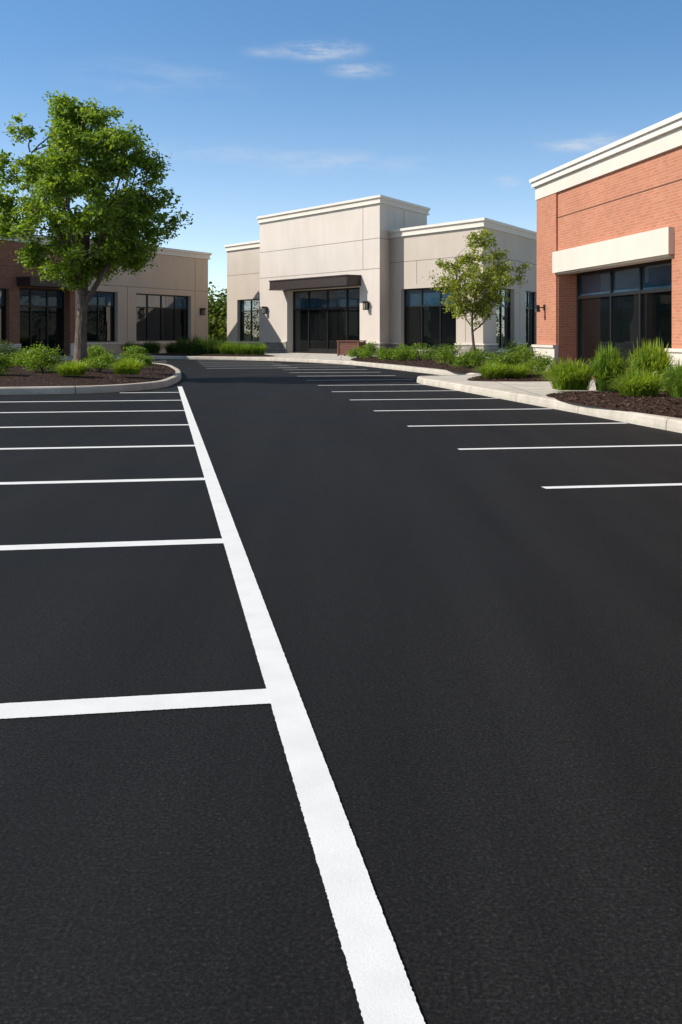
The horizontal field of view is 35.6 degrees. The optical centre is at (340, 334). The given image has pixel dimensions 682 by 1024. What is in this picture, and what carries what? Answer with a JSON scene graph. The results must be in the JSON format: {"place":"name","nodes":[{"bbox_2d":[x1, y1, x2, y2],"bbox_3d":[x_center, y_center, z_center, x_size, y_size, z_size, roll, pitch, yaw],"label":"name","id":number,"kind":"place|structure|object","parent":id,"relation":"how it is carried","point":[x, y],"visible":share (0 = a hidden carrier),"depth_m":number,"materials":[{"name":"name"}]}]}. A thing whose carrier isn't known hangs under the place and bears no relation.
{"place":"outdoors","nodes":[
{"label":"outdoors","id":0,"kind":"place"},
{"bbox_2d":[0,240,74,355],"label":"brick wing walls","id":1,"kind":"structure","parent":0,"point":[8,278],"depth_m":52.41,"materials":[{"name":"brown brick"}]},
{"bbox_2d":[0,288,63,354],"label":"brick wing window frames","id":2,"kind":"structure","parent":1,"relation":"in","point":[31,305],"depth_m":54.47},
{"bbox_2d":[0,290,61,353],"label":"brick wing window glass","id":3,"kind":"object","parent":2,"relation":"in","point":[54,322],"visible":0.73,"depth_m":54.48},
{"bbox_2d":[50,359,97,375],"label":"ornamental grass","id":4,"kind":"object","parent":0,"point":[76,368],"depth_m":25.46,"materials":[{"name":"green plant"}]},
{"bbox_2d":[75,248,207,342],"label":"stucco wing walls","id":5,"kind":"structure","parent":0,"point":[168,273],"depth_m":63.52,"materials":[{"name":"beige paint"}]},
{"bbox_2d":[87,291,187,341],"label":"stucco wing window frames","id":6,"kind":"structure","parent":5,"relation":"in","point":[147,307],"depth_m":62.68,"materials":[{"name":"black metal"}]},
{"bbox_2d":[87,292,186,340],"bbox_3d":[-11.850,-1.000,61.971,0.014,2.800,9.650,0,0,28],"label":"stucco wing window glass","id":7,"kind":"object","parent":6,"relation":"in","point":[106,323],"visible":0.9,"depth_m":62.68,"materials":[{"name":"black glass"}]},
{"bbox_2d":[227,247,259,341],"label":"wing walls","id":8,"kind":"structure","parent":0,"point":[246,263],"depth_m":70.14,"materials":[{"name":"beige paint"}]},
{"bbox_2d":[240,299,258,340],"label":"wing window frames","id":9,"kind":"structure","parent":8,"relation":"in","point":[251,310],"depth_m":69.39,"materials":[{"name":"black metal"}]},
{"bbox_2d":[241,300,258,339],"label":"wing window glass","id":10,"kind":"object","parent":9,"relation":"in","point":[245,324],"visible":0.8,"depth_m":69.50,"materials":[{"name":"grey glass"}]},
{"bbox_2d":[0,359,681,1023],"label":"asphalt parking lot","id":11,"kind":"structure","parent":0,"point":[482,647],"depth_m":3.63,"materials":[{"name":"black asphalt"}]},
{"bbox_2d":[0,360,180,394],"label":"planted island","id":12,"kind":"structure","parent":11,"relation":"on","point":[20,381],"depth_m":24.47,"materials":[{"name":"soil"}]},
{"bbox_2d":[0,354,16,374],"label":"shrub","id":13,"kind":"object","parent":12,"relation":"on","point":[3,360],"visible":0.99,"depth_m":25.59,"materials":[{"name":"green plant"}]},
{"bbox_2d":[0,339,25,362],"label":"shrub","id":14,"kind":"object","parent":12,"relation":"on","point":[11,351],"visible":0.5,"depth_m":33.89,"materials":[{"name":"green plant"}]},
{"bbox_2d":[10,346,45,366],"bbox_3d":[-9.461,0.665,32.071,1.383,0.682,1.300,0,0,-21],"label":"shrub","id":15,"kind":"object","parent":12,"relation":"on","point":[18,360],"visible":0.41,"depth_m":31.77,"materials":[{"name":"green plant"}]},
{"bbox_2d":[19,341,68,372],"bbox_3d":[-7.696,0.579,27.596,1.231,0.852,1.371,0,0,-27],"label":"shrub","id":16,"kind":"object","parent":12,"relation":"on","point":[37,358],"visible":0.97,"depth_m":27.46,"materials":[{"name":"green plant"}]},
{"bbox_2d":[69,343,116,360],"bbox_3d":[-8.253,0.633,35.404,1.566,0.747,1.575,0,0,0],"label":"shrub","id":17,"kind":"object","parent":12,"relation":"on","point":[94,349],"visible":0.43,"depth_m":35.23,"materials":[{"name":"green plant"}]},
{"bbox_2d":[0,90,193,370],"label":"shade tree","id":18,"kind":"object","parent":12,"relation":"on","point":[60,176],"visible":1,"depth_m":28.32,"materials":[{"name":"green plant"}]},
{"bbox_2d":[80,351,119,371],"bbox_3d":[-6.451,0.717,28.349,1.112,0.580,1.233,0,0,0],"label":"shrub","id":19,"kind":"object","parent":12,"relation":"on","point":[101,361],"visible":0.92,"depth_m":28.28,"materials":[{"name":"green plant"}]},
{"bbox_2d":[102,357,150,373],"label":"ornamental grass","id":20,"kind":"object","parent":12,"relation":"on","point":[127,366],"depth_m":26.15,"materials":[{"name":"green plant"}]},
{"bbox_2d":[117,345,151,359],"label":"shrub","id":21,"kind":"object","parent":12,"relation":"on","point":[135,350],"visible":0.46,"depth_m":36.43,"materials":[{"name":"green plant"}]},
{"bbox_2d":[128,352,156,365],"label":"shrub","id":22,"kind":"object","parent":12,"relation":"on","point":[143,358],"visible":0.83,"depth_m":32.90,"materials":[{"name":"green plant"}]},
{"bbox_2d":[0,361,681,1023],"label":"parking lines","id":23,"kind":"object","parent":11,"relation":"on","point":[384,991],"visible":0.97,"depth_m":3.36,"materials":[{"name":"paint"}]},
{"bbox_2d":[57,356,681,432],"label":"curb","id":24,"kind":"structure","parent":11,"relation":"on","point":[673,424],"depth_m":20.78,"materials":[{"name":"concrete"}]},
{"bbox_2d":[0,0,681,301],"label":"sky","id":25,"kind":"structure","parent":0,"point":[451,108],"materials":[{"name":"blue"}]},
{"bbox_2d":[260,203,426,353],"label":"entrance block walls","id":26,"kind":"structure","parent":0,"point":[378,221],"depth_m":59.69,"materials":[{"name":"beige paint"}]},
{"bbox_2d":[269,274,360,290],"bbox_3d":[-1.608,-2.930,60.360,0.988,0.580,8.050,0,0,-35],"label":"entrance canopy","id":27,"kind":"object","parent":26,"relation":"attached to","point":[345,280],"visible":1,"depth_m":59.38,"materials":[{"name":"brown metal"}]},
{"bbox_2d":[293,287,359,353],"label":"entrance block window frames","id":28,"kind":"structure","parent":26,"relation":"in","point":[322,351],"depth_m":61.27,"materials":[{"name":"black metal"}]},
{"bbox_2d":[294,289,359,351],"bbox_3d":[-0.721,-0.755,60.778,0.011,3.690,7.260,0,0,-35],"label":"entrance block window glass","id":29,"kind":"object","parent":28,"relation":"in","point":[336,322],"visible":0.78,"depth_m":61.03,"materials":[{"name":"black glass"}]},
{"bbox_2d":[362,301,368,309],"bbox_3d":[1.325,-1.550,56.719,0.343,0.460,0.299,0,0,-35],"label":"wall lantern","id":30,"kind":"object","parent":26,"relation":"attached to","point":[365,305],"depth_m":56.64,"materials":[{"name":"brown metal"}]},
{"bbox_2d":[50,353,664,396],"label":"sidewalk","id":31,"kind":"structure","parent":0,"point":[542,388],"depth_m":24.44,"materials":[{"name":"concrete"}]},
{"bbox_2d":[0,234,74,355],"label":"brick wing trim","id":32,"kind":"structure","parent":31,"relation":"on","point":[14,346],"depth_m":52.80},
{"bbox_2d":[16,276,74,288],"bbox_3d":[-14.636,-2.630,54.002,0.938,0.440,4.130,0,0,28],"label":"entrance canopy","id":33,"kind":"object","parent":32,"relation":"attached to","point":[30,281],"visible":0.57,"depth_m":52.50,"materials":[{"name":"metal"}]},
{"bbox_2d":[120,341,146,353],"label":"ornamental grass","id":34,"kind":"object","parent":31,"relation":"on","point":[129,344],"depth_m":58.00,"materials":[{"name":"green plant"}]},
{"bbox_2d":[87,240,211,353],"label":"stucco wing trim","id":35,"kind":"structure","parent":31,"relation":"on","point":[116,347],"depth_m":63.41,"materials":[{"name":"white paint"}]},
{"bbox_2d":[200,308,205,314],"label":"wall lantern","id":36,"kind":"object","parent":35,"relation":"attached to","point":[202,311],"depth_m":66.93,"materials":[{"name":"brown metal"}]},
{"bbox_2d":[149,353,271,356],"bbox_3d":[-7.385,1.015,58.132,6.275,0.173,11.437,0,0,-14],"label":"mulch bed","id":37,"kind":"object","parent":31,"relation":"on","point":[210,354],"visible":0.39,"depth_m":54.98,"materials":[{"name":"brown soil"}]},
{"bbox_2d":[139,339,164,353],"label":"ornamental grass","id":38,"kind":"object","parent":37,"relation":"on","point":[153,348],"depth_m":58.81,"materials":[{"name":"green plant"}]},
{"bbox_2d":[164,341,175,352],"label":"ornamental grass","id":39,"kind":"object","parent":37,"relation":"on","point":[169,348],"depth_m":60.69,"materials":[{"name":"green plant"}]},
{"bbox_2d":[170,337,189,352],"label":"ornamental grass","id":40,"kind":"object","parent":37,"relation":"on","point":[179,346],"depth_m":57.17,"materials":[{"name":"green plant"}]},
{"bbox_2d":[181,335,208,353],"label":"ornamental grass","id":41,"kind":"object","parent":37,"relation":"on","point":[195,346],"depth_m":56.05,"materials":[{"name":"green plant"}]},
{"bbox_2d":[201,337,221,353],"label":"ornamental grass","id":42,"kind":"object","parent":37,"relation":"on","point":[208,347],"depth_m":55.87,"materials":[{"name":"green plant"}]},
{"bbox_2d":[212,340,239,353],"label":"ornamental grass","id":43,"kind":"object","parent":37,"relation":"on","point":[229,346],"depth_m":55.27,"materials":[{"name":"green plant"}]},
{"bbox_2d":[224,341,251,354],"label":"ornamental grass","id":44,"kind":"object","parent":37,"relation":"on","point":[242,349],"depth_m":54.84,"materials":[{"name":"green plant"}]},
{"bbox_2d":[247,342,267,354],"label":"ornamental grass","id":45,"kind":"object","parent":37,"relation":"on","point":[257,349],"depth_m":54.71,"materials":[{"name":"green plant"}]},
{"bbox_2d":[224,240,259,345],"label":"wing trim","id":46,"kind":"structure","parent":31,"relation":"on","point":[243,245],"depth_m":69.45,"materials":[{"name":"white paint"}]},
{"bbox_2d":[257,195,429,355],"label":"entrance block trim","id":47,"kind":"structure","parent":31,"relation":"on","point":[277,347],"depth_m":60.09,"materials":[{"name":"white paint"}]},
{"bbox_2d":[262,306,266,313],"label":"wall lantern","id":48,"kind":"object","parent":47,"relation":"attached to","point":[264,309],"depth_m":65.29,"materials":[{"name":"brown metal"}]},
{"bbox_2d":[336,340,366,355],"bbox_3d":[0.547,0.700,55.108,1.382,0.800,0.760,0,0,34],"label":"wooden planter","id":49,"kind":"object","parent":31,"relation":"on","point":[343,347],"visible":0.69,"depth_m":54.95,"materials":[{"name":"brown wood"}]},
{"bbox_2d":[351,356,488,372],"bbox_3d":[3.972,1.013,42.351,7.103,0.173,24.503,0,0,0],"label":"mulch bed","id":50,"kind":"object","parent":31,"relation":"on","point":[424,363],"visible":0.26,"depth_m":38.21,"materials":[{"name":"brown soil"}]},
{"bbox_2d":[344,346,365,357],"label":"shrub","id":51,"kind":"object","parent":50,"relation":"on","point":[355,353],"visible":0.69,"depth_m":47.03,"materials":[{"name":"green plant"}]},
{"bbox_2d":[353,341,381,358],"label":"shrub","id":52,"kind":"object","parent":50,"relation":"on","point":[368,350],"visible":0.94,"depth_m":45.85,"materials":[{"name":"green plant"}]},
{"bbox_2d":[374,347,398,359],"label":"shrub","id":53,"kind":"object","parent":50,"relation":"on","point":[386,354],"visible":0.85,"depth_m":42.99,"materials":[{"name":"green plant"}]},
{"bbox_2d":[388,346,412,360],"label":"shrub","id":54,"kind":"object","parent":50,"relation":"on","point":[402,352],"visible":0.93,"depth_m":41.33,"materials":[{"name":"green plant"}]},
{"bbox_2d":[391,342,413,353],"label":"shrub","id":55,"kind":"object","parent":50,"relation":"on","point":[401,345],"visible":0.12,"depth_m":48.37,"materials":[{"name":"green plant"}]},
{"bbox_2d":[404,343,436,359],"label":"shrub","id":56,"kind":"object","parent":50,"relation":"on","point":[417,352],"visible":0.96,"depth_m":41.14,"materials":[{"name":"green plant"}]},
{"bbox_2d":[428,343,457,356],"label":"shrub","id":57,"kind":"object","parent":50,"relation":"on","point":[432,348],"visible":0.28,"depth_m":46.38,"materials":[{"name":"green plant"}]},
{"bbox_2d":[432,342,463,363],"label":"shrub","id":58,"kind":"object","parent":50,"relation":"on","point":[446,354],"visible":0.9,"depth_m":36.63,"materials":[{"name":"green plant"}]},
{"bbox_2d":[447,349,487,367],"bbox_3d":[3.981,0.758,32.994,1.152,0.616,1.074,0,0,42],"label":"shrub","id":59,"kind":"object","parent":50,"relation":"on","point":[475,360],"visible":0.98,"depth_m":32.83,"materials":[{"name":"green plant"}]},
{"bbox_2d":[461,344,490,360],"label":"shrub","id":60,"kind":"object","parent":50,"relation":"on","point":[481,352],"visible":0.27,"depth_m":40.79,"materials":[{"name":"green plant"}]},
{"bbox_2d":[422,228,531,353],"bbox_3d":[4.978,-1.331,37.963,3.344,4.985,3.101,0,0,33],"label":"ornamental tree","id":61,"kind":"object","parent":50,"relation":"on","point":[498,278],"visible":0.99,"depth_m":37.71,"materials":[{"name":"green plant"}]},
{"bbox_2d":[495,338,528,366],"bbox_3d":[5.548,0.566,33.967,1.291,0.999,1.389,0,0,-37],"label":"shrub","id":62,"kind":"object","parent":50,"relation":"on","point":[511,346],"visible":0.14,"depth_m":33.93,"materials":[{"name":"green plant"}]},
{"bbox_2d":[388,217,536,357],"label":"wing trim","id":63,"kind":"structure","parent":31,"relation":"on","point":[474,223],"depth_m":53.45,"materials":[{"name":"white paint"}]},
{"bbox_2d":[467,372,551,380],"bbox_3d":[4.940,1.026,27.290,2.998,0.153,5.113,0,0,14],"label":"mulch bed","id":64,"kind":"object","parent":31,"relation":"on","point":[534,377],"visible":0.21,"depth_m":25.42,"materials":[{"name":"brown soil"}]},
{"bbox_2d":[472,362,513,377],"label":"ornamental grass","id":65,"kind":"object","parent":64,"relation":"on","point":[491,370],"depth_m":25.57,"materials":[{"name":"green plant"}]},
{"bbox_2d":[481,350,516,366],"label":"shrub","id":66,"kind":"object","parent":64,"relation":"on","point":[497,359],"visible":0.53,"depth_m":29.09,"materials":[{"name":"green plant"}]},
{"bbox_2d":[498,361,534,377],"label":"ornamental grass","id":67,"kind":"object","parent":64,"relation":"on","point":[520,371],"depth_m":25.64,"materials":[{"name":"green plant"}]},
{"bbox_2d":[499,343,540,370],"bbox_3d":[4.968,0.610,29.396,1.210,0.913,1.206,0,0,-40],"label":"shrub","id":68,"kind":"object","parent":64,"relation":"on","point":[525,354],"visible":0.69,"depth_m":29.28,"materials":[{"name":"green plant"}]},
{"bbox_2d":[519,351,563,374],"bbox_3d":[4.989,0.740,26.578,1.225,0.690,1.173,0,0,0],"label":"shrub","id":69,"kind":"object","parent":64,"relation":"on","point":[540,363],"visible":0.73,"depth_m":26.43,"materials":[{"name":"green plant"}]},
{"bbox_2d":[538,146,681,379],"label":"block walls","id":70,"kind":"structure","parent":31,"relation":"on","point":[655,208],"depth_m":24.40,"materials":[{"name":"red brick"}]},
{"bbox_2d":[537,193,673,344],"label":"lintels and pilaster","id":71,"kind":"object","parent":70,"relation":"attached to","point":[553,262],"visible":0.99,"depth_m":27.74,"materials":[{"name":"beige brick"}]},
{"bbox_2d":[534,305,544,311],"bbox_3d":[5.480,-0.730,29.291,0.300,0.200,0.176,0,0,0],"label":"wall lamp","id":72,"kind":"object","parent":71,"relation":"attached to","point":[537,308],"visible":1,"depth_m":29.24,"materials":[{"name":"brown metal"}]},
{"bbox_2d":[529,112,681,370],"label":"block trim","id":73,"kind":"structure","parent":70,"relation":"on","point":[660,137],"depth_m":24.57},
{"bbox_2d":[576,259,671,375],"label":"block window frames","id":74,"kind":"structure","parent":70,"relation":"attached to","point":[640,292],"depth_m":25.97,"materials":[{"name":"brown metal"}]},
{"bbox_2d":[580,263,671,374],"bbox_3d":[7.513,-0.300,20.989,0.016,2.700,15.070,0,0,-9],"label":"block window glass","id":75,"kind":"object","parent":74,"relation":"in","point":[595,320],"visible":0.56,"depth_m":25.50,"materials":[{"name":"black glass"}]},
{"bbox_2d":[546,389,681,418],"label":"mulch bed","id":76,"kind":"object","parent":31,"relation":"on","point":[663,403],"visible":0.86,"depth_m":16.40,"materials":[{"name":"brown soil"}]},
{"bbox_2d":[534,357,594,389],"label":"ornamental grass","id":77,"kind":"object","parent":76,"relation":"on","point":[570,375],"depth_m":20.02,"materials":[{"name":"green plant"}]},
{"bbox_2d":[583,342,629,390],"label":"ornamental grass","id":78,"kind":"object","parent":76,"relation":"on","point":[610,363],"depth_m":19.70,"materials":[{"name":"green plant"}]},
{"bbox_2d":[604,365,667,396],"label":"ornamental grass","id":79,"kind":"object","parent":76,"relation":"on","point":[635,384],"depth_m":17.36,"materials":[{"name":"green plant"}]},
{"bbox_2d":[625,337,681,382],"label":"ornamental grass","id":80,"kind":"object","parent":76,"relation":"on","point":[653,359],"depth_m":20.39,"materials":[{"name":"green plant"}]},
{"bbox_2d":[648,359,681,397],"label":"ornamental grass","id":81,"kind":"object","parent":76,"relation":"on","point":[674,379],"depth_m":16.68,"materials":[{"name":"green plant"}]},
{"bbox_2d":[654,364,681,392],"bbox_3d":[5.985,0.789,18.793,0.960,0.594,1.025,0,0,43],"label":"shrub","id":82,"kind":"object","parent":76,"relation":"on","point":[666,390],"visible":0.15,"depth_m":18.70,"materials":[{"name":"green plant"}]},
{"bbox_2d":[390,227,537,349],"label":"wing walls","id":83,"kind":"structure","parent":0,"point":[444,245],"depth_m":55.25,"materials":[{"name":"beige paint"}]},
{"bbox_2d":[404,287,533,348],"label":"wing window frames","id":84,"kind":"structure","parent":83,"relation":"in","point":[440,305],"depth_m":55.27,"materials":[{"name":"black metal"}]},
{"bbox_2d":[406,288,532,347],"bbox_3d":[7.039,-0.840,55.898,7.235,3.140,6.072,0,0,0],"label":"wing window glass","id":85,"kind":"object","parent":84,"relation":"in","point":[431,326],"visible":0.59,"depth_m":54.84,"materials":[{"name":"black glass"}]},
{"label":"ground","id":86,"kind":"structure","parent":0,"visible":0},
{"bbox_2d":[208,281,226,344],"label":"distant trees","id":87,"kind":"object","parent":86,"relation":"on","point":[217,319],"visible":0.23,"depth_m":80.92,"materials":[{"name":"green plant"}]}
]}

